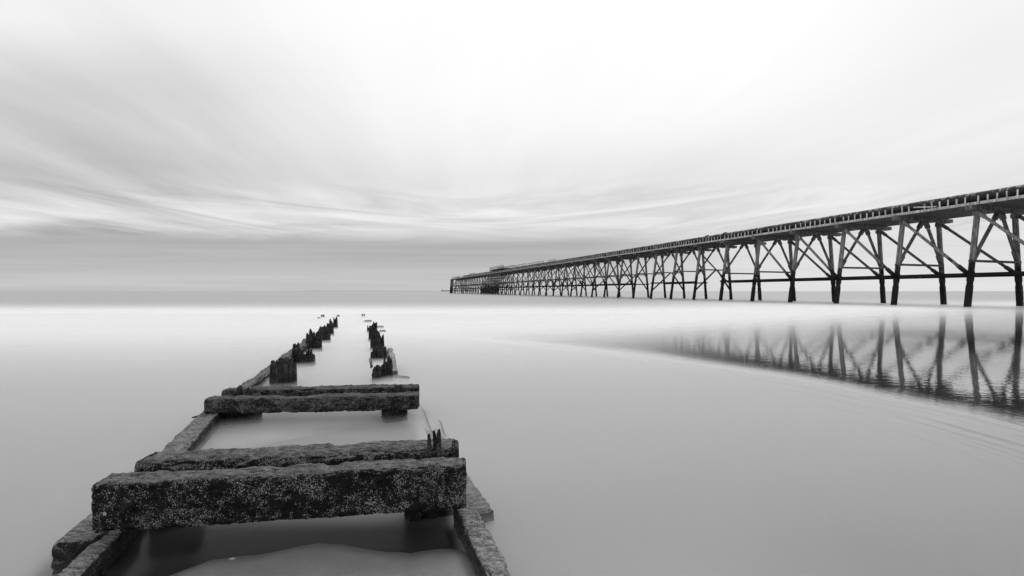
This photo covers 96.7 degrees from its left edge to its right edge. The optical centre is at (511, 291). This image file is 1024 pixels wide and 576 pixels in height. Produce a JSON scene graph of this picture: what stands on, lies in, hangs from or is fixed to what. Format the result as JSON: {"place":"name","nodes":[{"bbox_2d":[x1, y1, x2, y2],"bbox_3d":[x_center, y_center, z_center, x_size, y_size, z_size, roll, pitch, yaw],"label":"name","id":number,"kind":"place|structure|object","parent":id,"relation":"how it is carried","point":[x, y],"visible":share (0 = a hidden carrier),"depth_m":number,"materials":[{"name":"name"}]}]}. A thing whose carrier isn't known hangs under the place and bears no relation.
{"place":"outdoors","nodes":[
{"label":"outdoors","id":0,"kind":"place"},
{"bbox_2d":[170,543,475,575],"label":"sand","id":1,"kind":"structure","parent":0,"point":[318,559],"depth_m":2.13,"materials":[{"name":"grey sand"}]},
{"bbox_2d":[394,375,409,378],"bbox_3d":[-1.609,1.259,6.663,0.262,0.046,0.059,0,0,27],"label":"loose board","id":2,"kind":"object","parent":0,"point":[400,376],"visible":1,"depth_m":6.64,"materials":[{"name":"grey wood"}]},
{"bbox_2d":[0,291,1023,575],"bbox_3d":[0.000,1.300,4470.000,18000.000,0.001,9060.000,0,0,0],"label":"sea","id":3,"kind":"structure","parent":0,"point":[820,433],"depth_m":4.64,"materials":[{"name":"liquid"}]},
{"bbox_2d":[242,364,270,386],"bbox_3d":[-3.432,1.236,6.100,0.185,0.266,2.011,0,0,-13],"label":"fallen rail","id":4,"kind":"object","parent":3,"relation":"in","point":[262,377],"visible":0.45,"depth_m":6.13,"materials":[{"name":"grey wood"}]},
{"bbox_2d":[51,384,510,575],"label":"ruined jetty","id":5,"kind":"object","parent":3,"relation":"in","point":[181,479],"visible":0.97,"depth_m":2.29,"materials":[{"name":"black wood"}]},
{"bbox_2d":[269,357,296,386],"bbox_3d":[-3.102,1.318,6.168,0.352,0.831,0.292,0,0,-17],"label":"pile stump","id":6,"kind":"object","parent":3,"relation":"in","point":[283,372],"visible":0.51,"depth_m":6.07,"materials":[{"name":"black wood"}]},
{"bbox_2d":[292,342,315,366],"bbox_3d":[-3.630,1.315,7.925,0.394,0.824,0.336,0,0,-17],"label":"pile stump","id":7,"kind":"object","parent":3,"relation":"in","point":[302,359],"visible":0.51,"depth_m":7.82,"materials":[{"name":"black wood"}]},
{"bbox_2d":[306,329,322,351],"bbox_3d":[-4.271,1.268,9.817,0.351,0.929,0.303,0,0,-18],"label":"pile stump","id":8,"kind":"object","parent":3,"relation":"in","point":[313,341],"visible":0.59,"depth_m":9.72,"materials":[{"name":"black wood"}]},
{"bbox_2d":[317,325,330,342],"bbox_3d":[-4.751,1.297,11.456,0.355,0.866,0.297,0,0,-17],"label":"pile stump","id":9,"kind":"object","parent":3,"relation":"in","point":[326,335],"visible":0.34,"depth_m":11.38,"materials":[{"name":"black wood"}]},
{"bbox_2d":[326,320,333,335],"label":"pile stump","id":10,"kind":"object","parent":3,"relation":"in","point":[330,325],"visible":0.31,"depth_m":13.07,"materials":[{"name":"black wood"}]},
{"bbox_2d":[329,317,337,328],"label":"pile stump","id":11,"kind":"object","parent":3,"relation":"in","point":[335,322],"visible":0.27,"depth_m":15.47,"materials":[{"name":"black wood"}]},
{"bbox_2d":[368,325,379,341],"bbox_3d":[-3.550,1.305,11.743,0.310,0.855,0.242,0,0,-17],"label":"pile stump","id":12,"kind":"object","parent":3,"relation":"in","point":[373,329],"visible":0.2,"depth_m":11.66,"materials":[{"name":"black wood"}]},
{"bbox_2d":[371,365,381,382],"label":"pile stump","id":13,"kind":"object","parent":3,"relation":"in","point":[376,374],"visible":0.45,"depth_m":6.43,"materials":[{"name":"black wood"}]},
{"bbox_2d":[370,329,383,350],"bbox_3d":[-2.943,1.281,9.955,0.323,0.903,0.272,0,0,-18],"label":"pile stump","id":14,"kind":"object","parent":3,"relation":"in","point":[376,340],"visible":0.42,"depth_m":9.86,"materials":[{"name":"black wood"}]},
{"bbox_2d":[370,345,386,362],"bbox_3d":[-2.452,1.363,8.397,0.324,0.736,0.259,0,0,-18],"label":"pile stump","id":15,"kind":"object","parent":3,"relation":"in","point":[377,354],"visible":0.52,"depth_m":8.31,"materials":[{"name":"black wood"}]},
{"bbox_2d":[380,356,392,381],"bbox_3d":[-1.832,1.339,6.626,0.214,0.780,0.194,0,0,-18],"label":"pile stump","id":16,"kind":"object","parent":3,"relation":"in","point":[386,371],"visible":0.38,"depth_m":6.56,"materials":[{"name":"black wood"}]},
{"bbox_2d":[387,348,397,378],"bbox_3d":[-1.876,1.146,7.127,0.119,0.437,0.876,0,0,-19],"label":"leaning plank","id":17,"kind":"object","parent":3,"relation":"in","point":[390,353],"visible":0.57,"depth_m":7.10,"materials":[{"name":"grey wood"}]},
{"bbox_2d":[450,184,1023,306],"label":"pier","id":18,"kind":"structure","parent":3,"relation":"in","point":[999,203],"depth_m":51.46,"materials":[{"name":"metal"}]},
{"bbox_2d":[0,0,1023,290],"label":"sky","id":19,"kind":"structure","parent":0,"point":[146,145],"materials":[{"name":"white"}]},
{"label":"surf water","id":20,"kind":"structure","parent":0,"visible":0},
{"bbox_2d":[277,338,308,363],"bbox_3d":[-4.206,1.170,8.975,0.260,0.254,3.510,0,0,-18],"label":"fallen rail","id":21,"kind":"object","parent":20,"relation":"on","point":[304,346],"visible":0.34,"depth_m":8.25,"materials":[{"name":"grey wood"}]}
]}

